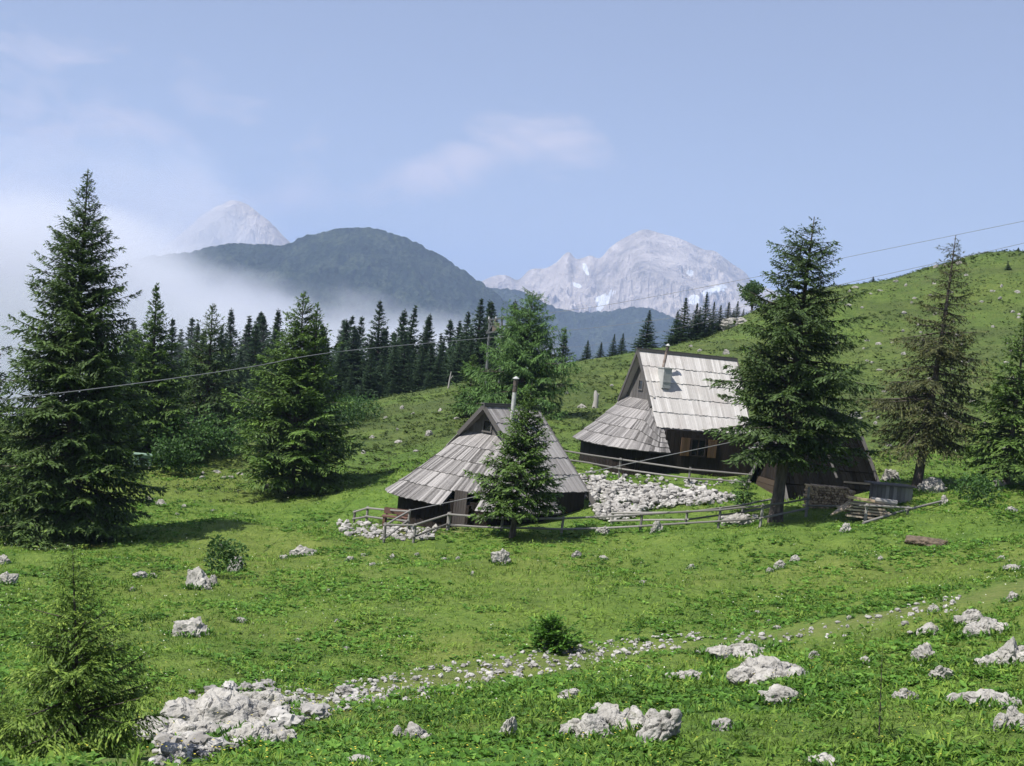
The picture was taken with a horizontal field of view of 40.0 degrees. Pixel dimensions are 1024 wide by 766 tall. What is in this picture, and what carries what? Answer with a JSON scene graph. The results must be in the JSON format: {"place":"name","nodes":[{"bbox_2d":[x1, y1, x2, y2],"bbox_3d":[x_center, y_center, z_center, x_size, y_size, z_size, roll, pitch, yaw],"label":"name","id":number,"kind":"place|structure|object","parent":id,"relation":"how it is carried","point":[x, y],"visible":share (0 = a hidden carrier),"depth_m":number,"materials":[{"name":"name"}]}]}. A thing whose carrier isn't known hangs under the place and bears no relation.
{"place":"outdoors","nodes":[
{"label":"outdoors","id":0,"kind":"place"},
{"bbox_2d":[156,200,289,255],"bbox_3d":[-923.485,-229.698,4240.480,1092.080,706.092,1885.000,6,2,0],"label":"rocky peak","id":1,"kind":"structure","parent":0,"point":[234,221],"depth_m":4503.03,"materials":[{"name":"stone"}]},
{"bbox_2d":[0,227,578,423],"bbox_3d":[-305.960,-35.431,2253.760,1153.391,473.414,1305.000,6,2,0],"label":"forested hill","id":2,"kind":"structure","parent":0,"point":[340,274],"depth_m":2364.37,"materials":[{"name":"green plant"}]},
{"bbox_2d":[0,251,1023,765],"bbox_3d":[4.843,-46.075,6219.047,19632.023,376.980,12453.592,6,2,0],"label":"meadow","id":3,"kind":"structure","parent":0,"point":[916,287],"depth_m":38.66,"materials":[{"name":"green plant"}]},
{"bbox_2d":[0,345,21,525],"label":"spruce tree","id":4,"kind":"object","parent":3,"relation":"on","point":[4,452],"visible":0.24,"depth_m":47.28,"materials":[{"name":"green plant"}]},
{"bbox_2d":[0,687,46,759],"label":"larch sapling","id":5,"kind":"object","parent":3,"relation":"on","point":[3,718],"visible":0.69,"depth_m":13.78,"materials":[{"name":"green plant"}]},
{"bbox_2d":[0,170,169,551],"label":"spruce tree","id":6,"kind":"object","parent":3,"relation":"on","point":[52,472],"visible":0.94,"depth_m":44.14,"materials":[{"name":"green plant"}]},
{"bbox_2d":[0,543,174,763],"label":"larch sapling","id":7,"kind":"object","parent":3,"relation":"on","point":[85,671],"visible":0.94,"depth_m":14.13,"materials":[{"name":"green plant"}]},
{"bbox_2d":[113,282,216,467],"bbox_3d":[-16.102,0.170,62.843,4.831,9.388,6.040,7,2,36],"label":"spruce tree","id":8,"kind":"object","parent":3,"relation":"on","point":[159,417],"visible":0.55,"depth_m":62.73,"materials":[{"name":"green plant"}]},
{"bbox_2d":[132,715,212,743],"bbox_3d":[-3.861,4.146,16.595,1.260,0.400,0.833,6,-2,6],"label":"limestone outcrop","id":9,"kind":"object","parent":3,"relation":"on","point":[179,726],"visible":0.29,"depth_m":16.44,"materials":[{"name":"white stone"}]},
{"bbox_2d":[162,318,185,374],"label":"spruce tree","id":10,"kind":"object","parent":3,"relation":"on","point":[173,336],"visible":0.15,"depth_m":110.00,"materials":[{"name":"green plant"}]},
{"bbox_2d":[147,436,207,474],"bbox_3d":[-14.429,3.099,60.197,2.540,1.678,1.827,7,2,15],"label":"bush","id":11,"kind":"object","parent":3,"relation":"on","point":[170,457],"visible":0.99,"depth_m":60.07,"materials":[{"name":"green plant"}]},
{"bbox_2d":[170,616,208,636],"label":"rock","id":12,"kind":"object","parent":3,"relation":"on","point":[191,625],"visible":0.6,"depth_m":28.13,"materials":[{"name":"stone"}]},
{"bbox_2d":[152,405,227,464],"bbox_3d":[-14.159,2.277,61.998,2.672,2.854,3.165,7,2,36],"label":"bush","id":13,"kind":"object","parent":3,"relation":"on","point":[192,440],"visible":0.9,"depth_m":61.93,"materials":[{"name":"green plant"}]},
{"bbox_2d":[175,323,217,400],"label":"spruce tree","id":14,"kind":"object","parent":3,"relation":"on","point":[197,329],"visible":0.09,"depth_m":102.49,"materials":[{"name":"green plant"}]},
{"bbox_2d":[185,566,211,589],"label":"rock","id":15,"kind":"object","parent":3,"relation":"on","point":[198,576],"visible":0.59,"depth_m":35.05,"materials":[{"name":"stone"}]},
{"bbox_2d":[155,304,254,452],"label":"spruce tree","id":16,"kind":"object","parent":3,"relation":"on","point":[214,404],"visible":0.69,"depth_m":66.80,"materials":[{"name":"green plant"}]},
{"bbox_2d":[203,534,248,573],"bbox_3d":[-7.549,4.516,37.098,1.174,1.072,1.098,4,3,-42],"label":"bush","id":17,"kind":"object","parent":3,"relation":"on","point":[225,544],"visible":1,"depth_m":37.05,"materials":[{"name":"green plant"}]},
{"bbox_2d":[160,687,294,727],"bbox_3d":[-3.736,4.413,18.546,1.797,0.639,1.149,8,7,-13],"label":"limestone outcrop","id":18,"kind":"object","parent":3,"relation":"on","point":[233,707],"visible":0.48,"depth_m":18.28,"materials":[{"name":"grey stone"}]},
{"bbox_2d":[217,308,245,376],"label":"spruce tree","id":19,"kind":"object","parent":3,"relation":"on","point":[230,326],"visible":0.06,"depth_m":115.90,"materials":[{"name":"green plant"}]},
{"bbox_2d":[195,410,268,459],"bbox_3d":[-12.659,2.452,63.984,3.447,2.342,3.404,5,2,-15],"label":"bush","id":20,"kind":"object","parent":3,"relation":"on","point":[233,437],"visible":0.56,"depth_m":63.86,"materials":[{"name":"green plant"}]},
{"bbox_2d":[223,350,250,405],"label":"spruce tree","id":21,"kind":"object","parent":3,"relation":"on","point":[240,358],"visible":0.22,"depth_m":93.93,"materials":[{"name":"green plant"}]},
{"bbox_2d":[234,316,261,380],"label":"spruce tree","id":22,"kind":"object","parent":3,"relation":"on","point":[248,330],"visible":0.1,"depth_m":111.87,"materials":[{"name":"green plant"}]},
{"bbox_2d":[226,324,271,405],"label":"spruce tree","id":23,"kind":"object","parent":3,"relation":"on","point":[254,350],"visible":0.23,"depth_m":104.33,"materials":[{"name":"green plant"}]},
{"bbox_2d":[151,678,358,759],"bbox_3d":[-3.518,4.016,17.268,2.395,2.149,10.585,6,2,0],"label":"broken rock","id":24,"kind":"object","parent":3,"relation":"on","point":[187,746],"visible":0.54,"depth_m":17.68,"materials":[{"name":"stone"}]},
{"bbox_2d":[244,314,271,363],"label":"spruce tree","id":25,"kind":"object","parent":3,"relation":"on","point":[264,329],"visible":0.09,"depth_m":117.70,"materials":[{"name":"green plant"}]},
{"bbox_2d":[229,721,296,745],"bbox_3d":[-2.797,3.991,15.850,0.720,0.324,0.530,6,2,9],"label":"limestone outcrop","id":26,"kind":"object","parent":3,"relation":"on","point":[265,731],"visible":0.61,"depth_m":15.75,"materials":[{"name":"white stone"}]},
{"bbox_2d":[227,689,303,708],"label":"limestone outcrop","id":27,"kind":"object","parent":3,"relation":"on","point":[269,695],"visible":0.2,"depth_m":20.59,"materials":[{"name":"grey stone"}]},
{"bbox_2d":[221,291,366,494],"bbox_3d":[-8.782,0.574,56.922,6.384,8.724,6.459,4,2,0],"label":"spruce tree","id":28,"kind":"object","parent":3,"relation":"on","point":[315,455],"visible":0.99,"depth_m":56.11,"materials":[{"name":"green plant"}]},
{"bbox_2d":[322,343,357,398],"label":"spruce tree","id":29,"kind":"object","parent":3,"relation":"on","point":[343,368],"visible":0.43,"depth_m":100.02,"materials":[{"name":"green plant"}]},
{"bbox_2d":[321,395,368,424],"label":"bush","id":30,"kind":"object","parent":3,"relation":"on","point":[345,413],"visible":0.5,"depth_m":77.59,"materials":[{"name":"green plant"}]},
{"bbox_2d":[327,326,364,395],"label":"spruce tree","id":31,"kind":"object","parent":3,"relation":"on","point":[352,357],"visible":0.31,"depth_m":105.80,"materials":[{"name":"green plant"}]},
{"bbox_2d":[341,392,382,421],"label":"bush","id":32,"kind":"object","parent":3,"relation":"on","point":[377,405],"visible":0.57,"depth_m":82.84,"materials":[{"name":"green plant"}]},
{"bbox_2d":[353,336,379,398],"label":"spruce tree","id":33,"kind":"object","parent":3,"relation":"on","point":[371,342],"visible":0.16,"depth_m":105.17,"materials":[{"name":"green plant"}]},
{"bbox_2d":[355,349,384,399],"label":"spruce tree","id":34,"kind":"object","parent":3,"relation":"on","point":[368,384],"visible":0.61,"depth_m":97.84,"materials":[{"name":"green plant"}]},
{"bbox_2d":[358,301,396,377],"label":"spruce tree","id":35,"kind":"object","parent":3,"relation":"on","point":[378,339],"visible":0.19,"depth_m":112.19,"materials":[{"name":"green plant"}]},
{"bbox_2d":[376,342,410,393],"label":"spruce tree","id":36,"kind":"object","parent":3,"relation":"on","point":[393,368],"visible":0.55,"depth_m":100.00,"materials":[{"name":"green plant"}]},
{"bbox_2d":[377,324,417,383],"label":"spruce tree","id":37,"kind":"object","parent":3,"relation":"on","point":[403,334],"visible":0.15,"depth_m":109.30,"materials":[{"name":"green plant"}]},
{"bbox_2d":[377,305,422,372],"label":"spruce tree","id":38,"kind":"object","parent":3,"relation":"on","point":[414,315],"visible":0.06,"depth_m":112.87,"materials":[{"name":"green plant"}]},
{"bbox_2d":[352,506,449,542],"bbox_3d":[-3.594,4.762,46.913,2.418,1.437,5.800,5,2,-17],"label":"fence","id":39,"kind":"object","parent":3,"relation":"on","point":[385,524],"visible":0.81,"depth_m":45.60,"materials":[{"name":"grey wood"}]},
{"bbox_2d":[389,334,417,391],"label":"spruce tree","id":40,"kind":"object","parent":3,"relation":"on","point":[404,351],"visible":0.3,"depth_m":106.01,"materials":[{"name":"green plant"}]},
{"bbox_2d":[397,355,418,393],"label":"spruce tree","id":41,"kind":"object","parent":3,"relation":"on","point":[407,378],"visible":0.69,"depth_m":100.03,"materials":[{"name":"green plant"}]},
{"bbox_2d":[392,721,431,741],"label":"limestone outcrop","id":42,"kind":"object","parent":3,"relation":"on","point":[412,728],"visible":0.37,"depth_m":17.09,"materials":[{"name":"white stone"}]},
{"bbox_2d":[404,351,428,392],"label":"spruce tree","id":43,"kind":"object","parent":3,"relation":"on","point":[419,380],"visible":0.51,"depth_m":103.86,"materials":[{"name":"green plant"}]},
{"bbox_2d":[414,313,438,366],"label":"spruce tree","id":44,"kind":"object","parent":3,"relation":"on","point":[428,324],"visible":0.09,"depth_m":114.20,"materials":[{"name":"green plant"}]},
{"bbox_2d":[424,348,446,388],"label":"spruce tree","id":45,"kind":"object","parent":3,"relation":"on","point":[439,379],"visible":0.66,"depth_m":99.96,"materials":[{"name":"green plant"}]},
{"bbox_2d":[442,337,469,386],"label":"spruce tree","id":46,"kind":"object","parent":3,"relation":"on","point":[455,366],"visible":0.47,"depth_m":103.77,"materials":[{"name":"green plant"}]},
{"bbox_2d":[437,354,483,420],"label":"spruce tree","id":47,"kind":"object","parent":3,"relation":"on","point":[472,357],"visible":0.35,"depth_m":75.95,"materials":[{"name":"green plant"}]},
{"bbox_2d":[444,311,482,369],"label":"spruce tree","id":48,"kind":"object","parent":3,"relation":"on","point":[467,321],"visible":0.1,"depth_m":109.36,"materials":[{"name":"green plant"}]},
{"bbox_2d":[445,298,495,381],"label":"spruce tree","id":49,"kind":"object","parent":3,"relation":"on","point":[479,318],"visible":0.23,"depth_m":107.35,"materials":[{"name":"green plant"}]},
{"bbox_2d":[455,378,497,414],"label":"bush","id":50,"kind":"object","parent":3,"relation":"on","point":[470,400],"visible":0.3,"depth_m":73.91,"materials":[{"name":"green plant"}]},
{"bbox_2d":[470,330,489,377],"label":"spruce tree","id":51,"kind":"object","parent":3,"relation":"on","point":[480,358],"visible":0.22,"depth_m":105.94,"materials":[{"name":"green plant"}]},
{"bbox_2d":[475,302,504,361],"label":"spruce tree","id":52,"kind":"object","parent":3,"relation":"on","point":[492,310],"visible":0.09,"depth_m":109.95,"materials":[{"name":"green plant"}]},
{"bbox_2d":[385,376,595,527],"bbox_3d":[-1.140,3.098,49.189,7.313,6.870,5.738,8,3,40],"label":"wooden hut","id":53,"kind":"object","parent":3,"relation":"on","point":[440,477],"visible":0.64,"depth_m":48.47,"materials":[{"name":"grey wood"}]},
{"bbox_2d":[451,490,467,526],"bbox_3d":[-1.766,4.516,46.632,0.446,1.900,0.050,7,2,21],"label":"door","id":54,"kind":"structure","parent":53,"relation":"in","point":[459,507],"depth_m":46.60,"materials":[{"name":"grey wood"}]},
{"bbox_2d":[484,316,503,381],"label":"power pole","id":55,"kind":"object","parent":3,"relation":"on","point":[490,325],"visible":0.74,"depth_m":89.87,"materials":[{"name":"grey wood"}]},
{"bbox_2d":[0,338,484,399],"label":"power line","id":56,"kind":"object","parent":55,"relation":"attached to","point":[222,371],"visible":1,"depth_m":44.95,"materials":[{"name":"grey metal"}]},
{"bbox_2d":[491,548,510,564],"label":"rock","id":57,"kind":"object","parent":3,"relation":"on","point":[502,555],"visible":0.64,"depth_m":38.55,"materials":[{"name":"stone"}]},
{"bbox_2d":[0,579,1023,765],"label":"tall herbs","id":58,"kind":"object","parent":3,"relation":"on","point":[4,761],"visible":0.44,"depth_m":19.39,"materials":[{"name":"green plant"}]},
{"bbox_2d":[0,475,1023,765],"bbox_3d":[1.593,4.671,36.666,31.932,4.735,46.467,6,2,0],"label":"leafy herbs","id":59,"kind":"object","parent":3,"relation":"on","point":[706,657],"visible":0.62,"depth_m":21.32,"materials":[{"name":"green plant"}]},
{"bbox_2d":[3,513,1020,764],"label":"yellow flowers","id":60,"kind":"object","parent":3,"relation":"on","point":[485,715],"visible":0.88,"depth_m":17.96,"materials":[{"name":"yellow plant"}]},
{"bbox_2d":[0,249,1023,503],"bbox_3d":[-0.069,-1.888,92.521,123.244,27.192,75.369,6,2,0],"label":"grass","id":61,"kind":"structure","parent":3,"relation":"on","point":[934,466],"depth_m":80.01,"materials":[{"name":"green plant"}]},
{"bbox_2d":[463,383,567,537],"bbox_3d":[0.283,2.620,44.019,3.329,5.357,3.198,4,3,-43],"label":"spruce tree","id":62,"kind":"object","parent":3,"relation":"on","point":[501,493],"visible":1,"depth_m":43.71,"materials":[{"name":"green plant"}]},
{"bbox_2d":[453,287,585,420],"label":"larch tree","id":63,"kind":"object","parent":3,"relation":"on","point":[537,361],"visible":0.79,"depth_m":72.33,"materials":[{"name":"green plant"}]},
{"bbox_2d":[336,467,759,540],"bbox_3d":[1.353,4.413,50.100,14.913,2.694,12.019,6,2,0],"label":"rubble","id":64,"kind":"object","parent":3,"relation":"on","point":[374,532],"visible":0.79,"depth_m":46.41,"materials":[{"name":"stone"}]},
{"bbox_2d":[518,610,582,653],"bbox_3d":[0.754,5.042,27.432,1.230,1.206,1.162,7,2,24],"label":"bush","id":65,"kind":"object","parent":3,"relation":"on","point":[550,628],"visible":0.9,"depth_m":27.32,"materials":[{"name":"green plant"}]},
{"bbox_2d":[148,595,961,765],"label":"scree","id":66,"kind":"structure","parent":3,"relation":"on","point":[336,699],"depth_m":25.14,"materials":[{"name":"stone"}]},
{"bbox_2d":[558,713,616,740],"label":"limestone outcrop","id":67,"kind":"object","parent":3,"relation":"on","point":[590,722],"visible":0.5,"depth_m":16.85,"materials":[{"name":"grey stone"}]},
{"bbox_2d":[596,703,658,730],"bbox_3d":[1.468,4.230,17.383,0.910,0.524,0.676,6,2,10],"label":"limestone outcrop","id":68,"kind":"object","parent":3,"relation":"on","point":[612,714],"visible":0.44,"depth_m":17.25,"materials":[{"name":"grey stone"}]},
{"bbox_2d":[446,487,810,533],"bbox_3d":[3.829,4.288,45.322,11.839,2.894,2.242,6,2,0],"label":"fence","id":69,"kind":"object","parent":3,"relation":"on","point":[640,526],"visible":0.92,"depth_m":44.98,"materials":[{"name":"grey wood"}]},
{"bbox_2d":[622,310,660,352],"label":"spruce tree","id":70,"kind":"object","parent":3,"relation":"on","point":[646,340],"visible":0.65,"depth_m":106.79,"materials":[{"name":"green plant"}]},
{"bbox_2d":[578,473,735,522],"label":"rubble bank","id":71,"kind":"structure","parent":3,"relation":"on","point":[628,493],"depth_m":50.79,"materials":[{"name":"stone"}]},
{"bbox_2d":[564,450,751,486],"bbox_3d":[5.015,3.434,53.967,8.252,1.069,1.471,7,2,28],"label":"fence","id":72,"kind":"object","parent":3,"relation":"on","point":[688,477],"visible":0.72,"depth_m":53.20,"materials":[{"name":"grey wood"}]},
{"bbox_2d":[636,708,681,743],"bbox_3d":[1.615,3.996,15.837,0.441,0.846,0.439,37,0,-6],"label":"limestone outcrop","id":73,"kind":"object","parent":3,"relation":"on","point":[662,724],"visible":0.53,"depth_m":15.70,"materials":[{"name":"grey stone"}]},
{"bbox_2d":[573,344,761,476],"bbox_3d":[7.035,1.737,58.786,8.724,6.594,5.892,5,2,-21],"label":"wooden hut","id":74,"kind":"object","parent":3,"relation":"on","point":[669,402],"visible":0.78,"depth_m":57.01,"materials":[{"name":"grey wood"}]},
{"bbox_2d":[689,438,706,457],"bbox_3d":[7.441,2.590,56.268,0.730,0.750,0.075,5,2,-21],"label":"window","id":75,"kind":"structure","parent":74,"relation":"in","point":[695,443],"depth_m":56.25,"materials":[{"name":"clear glass"}]},
{"bbox_2d":[660,298,698,346],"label":"spruce tree","id":76,"kind":"object","parent":3,"relation":"on","point":[681,322],"visible":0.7,"depth_m":111.83,"materials":[{"name":"green plant"}]},
{"bbox_2d":[610,497,771,523],"bbox_3d":[6.259,4.534,46.794,5.616,1.668,2.213,6,2,-8],"label":"fence","id":77,"kind":"object","parent":3,"relation":"on","point":[686,519],"visible":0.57,"depth_m":46.84,"materials":[{"name":"grey wood"}]},
{"bbox_2d":[689,310,707,340],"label":"spruce tree","id":78,"kind":"object","parent":3,"relation":"on","point":[698,326],"visible":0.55,"depth_m":112.72,"materials":[{"name":"green plant"}]},
{"bbox_2d":[696,292,717,338],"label":"spruce tree","id":79,"kind":"object","parent":3,"relation":"on","point":[707,315],"visible":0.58,"depth_m":113.60,"materials":[{"name":"green plant"}]},
{"bbox_2d":[705,643,764,658],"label":"limestone outcrop","id":80,"kind":"object","parent":3,"relation":"on","point":[741,648],"visible":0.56,"depth_m":25.20,"materials":[{"name":"grey stone"}]},
{"bbox_2d":[731,475,758,508],"bbox_3d":[7.985,4.023,48.635,1.086,1.774,0.965,5,2,0],"label":"spruce sapling","id":81,"kind":"object","parent":3,"relation":"on","point":[744,494],"visible":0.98,"depth_m":48.55,"materials":[{"name":"green plant"}]},
{"bbox_2d":[726,655,807,685],"bbox_3d":[3.912,4.449,21.424,1.488,0.554,1.045,4,-3,-8],"label":"limestone outcrop","id":82,"kind":"object","parent":3,"relation":"on","point":[758,668],"visible":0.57,"depth_m":21.20,"materials":[{"name":"grey stone"}]},
{"bbox_2d":[759,684,814,704],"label":"limestone outcrop","id":83,"kind":"object","parent":3,"relation":"on","point":[778,691],"visible":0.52,"depth_m":19.37,"materials":[{"name":"grey stone"}]},
{"bbox_2d":[701,216,884,522],"bbox_3d":[9.313,-0.177,45.353,5.876,10.384,6.491,7,2,0],"label":"spruce tree","id":84,"kind":"object","parent":3,"relation":"on","point":[799,400],"visible":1,"depth_m":44.77,"materials":[{"name":"green plant"}]},
{"bbox_2d":[748,434,879,500],"bbox_3d":[11.400,3.740,52.674,4.061,3.810,3.934,6,2,-14],"label":"woodshed","id":85,"kind":"object","parent":3,"relation":"on","point":[855,476],"visible":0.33,"depth_m":51.82,"materials":[{"name":"brown wood"}]},
{"bbox_2d":[802,484,855,508],"bbox_3d":[10.835,3.908,48.016,1.761,0.799,0.460,6,2,-14],"label":"firewood stack","id":86,"kind":"object","parent":3,"relation":"on","point":[826,495],"visible":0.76,"depth_m":47.83,"materials":[{"name":"wood"}]},
{"bbox_2d":[805,503,911,520],"bbox_3d":[10.801,4.250,44.996,3.593,1.124,1.214,7,2,37],"label":"fence","id":87,"kind":"object","parent":3,"relation":"on","point":[866,506],"visible":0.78,"depth_m":44.26,"materials":[{"name":"grey wood"}]},
{"bbox_2d":[830,495,897,518],"bbox_3d":[11.119,3.934,44.627,2.173,0.708,0.665,6,2,-4],"label":"plank pile","id":88,"kind":"object","parent":3,"relation":"on","point":[852,508],"visible":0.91,"depth_m":44.48,"materials":[{"name":"grey wood"}]},
{"bbox_2d":[854,644,903,742],"bbox_3d":[4.141,3.704,15.760,0.500,1.554,0.504,6,2,-13],"label":"larch sapling","id":89,"kind":"object","parent":3,"relation":"on","point":[880,679],"visible":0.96,"depth_m":15.77,"materials":[{"name":"green plant"}]},
{"bbox_2d":[864,480,916,503],"bbox_3d":[12.818,3.759,47.761,1.550,0.685,0.800,6,2,-10],"label":"plank box","id":90,"kind":"object","parent":3,"relation":"on","point":[900,493],"visible":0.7,"depth_m":47.48,"materials":[{"name":"grey wood"}]},
{"bbox_2d":[850,235,993,487],"bbox_3d":[14.940,-0.550,50.468,5.417,9.723,5.414,7,2,0],"label":"spruce tree","id":91,"kind":"object","parent":3,"relation":"on","point":[933,419],"visible":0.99,"depth_m":50.48,"materials":[{"name":"green plant"}]},
{"bbox_2d":[910,642,934,661],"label":"rock","id":92,"kind":"object","parent":3,"relation":"on","point":[920,651],"visible":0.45,"depth_m":21.47,"materials":[{"name":"stone"}]},
{"bbox_2d":[904,535,948,546],"bbox_3d":[11.714,4.568,39.647,1.272,0.473,1.007,7,2,21],"label":"log","id":93,"kind":"object","parent":3,"relation":"on","point":[918,540],"visible":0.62,"depth_m":39.44,"materials":[{"name":"brown wood"}]},
{"bbox_2d":[917,477,946,492],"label":"rock","id":94,"kind":"object","parent":3,"relation":"on","point":[930,484],"visible":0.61,"depth_m":49.79,"materials":[{"name":"stone"}]},
{"bbox_2d":[928,665,953,680],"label":"rock","id":95,"kind":"object","parent":3,"relation":"on","point":[939,670],"visible":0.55,"depth_m":20.01,"materials":[{"name":"stone"}]},
{"bbox_2d":[953,609,982,625],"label":"limestone outcrop","id":96,"kind":"object","parent":3,"relation":"on","point":[969,616],"visible":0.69,"depth_m":23.57,"materials":[{"name":"grey stone"}]},
{"bbox_2d":[952,472,1002,507],"bbox_3d":[14.964,3.470,45.394,1.526,1.249,1.859,6,2,0],"label":"bush","id":97,"kind":"object","parent":3,"relation":"on","point":[975,488],"visible":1,"depth_m":45.09,"materials":[{"name":"green plant"}]},
{"bbox_2d":[946,688,1021,708],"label":"limestone outcrop","id":98,"kind":"object","parent":3,"relation":"on","point":[973,696],"visible":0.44,"depth_m":18.00,"materials":[{"name":"grey stone"}]},
{"bbox_2d":[962,616,1007,636],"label":"limestone outcrop","id":99,"kind":"object","parent":3,"relation":"on","point":[985,623],"visible":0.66,"depth_m":22.48,"materials":[{"name":"grey stone"}]},
{"bbox_2d":[954,315,1023,485],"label":"spruce tree","id":100,"kind":"object","parent":3,"relation":"on","point":[1013,442],"visible":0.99,"depth_m":49.62,"materials":[{"name":"green plant"}]},
{"bbox_2d":[974,636,1023,666],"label":"limestone outcrop","id":101,"kind":"object","parent":3,"relation":"on","point":[1007,650],"visible":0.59,"depth_m":20.34,"materials":[{"name":"grey stone"}]},
{"bbox_2d":[992,705,1023,731],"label":"limestone outcrop","id":102,"kind":"object","parent":3,"relation":"on","point":[1013,714],"visible":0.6,"depth_m":15.65,"materials":[{"name":"grey stone"}]},
{"bbox_2d":[0,0,1023,318],"label":"sky","id":103,"kind":"structure","parent":0,"point":[510,138],"materials":[{"name":"blue"}]},
{"bbox_2d":[487,287,686,358],"bbox_3d":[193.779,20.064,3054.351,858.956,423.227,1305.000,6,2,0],"label":"wooded ridge","id":104,"kind":"structure","parent":0,"point":[571,321],"depth_m":3238.32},
{"bbox_2d":[481,229,784,327],"bbox_3d":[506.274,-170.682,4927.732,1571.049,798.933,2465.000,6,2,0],"label":"rocky massif","id":105,"kind":"structure","parent":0,"point":[645,264],"depth_m":5160.51,"materials":[{"name":"stone"}]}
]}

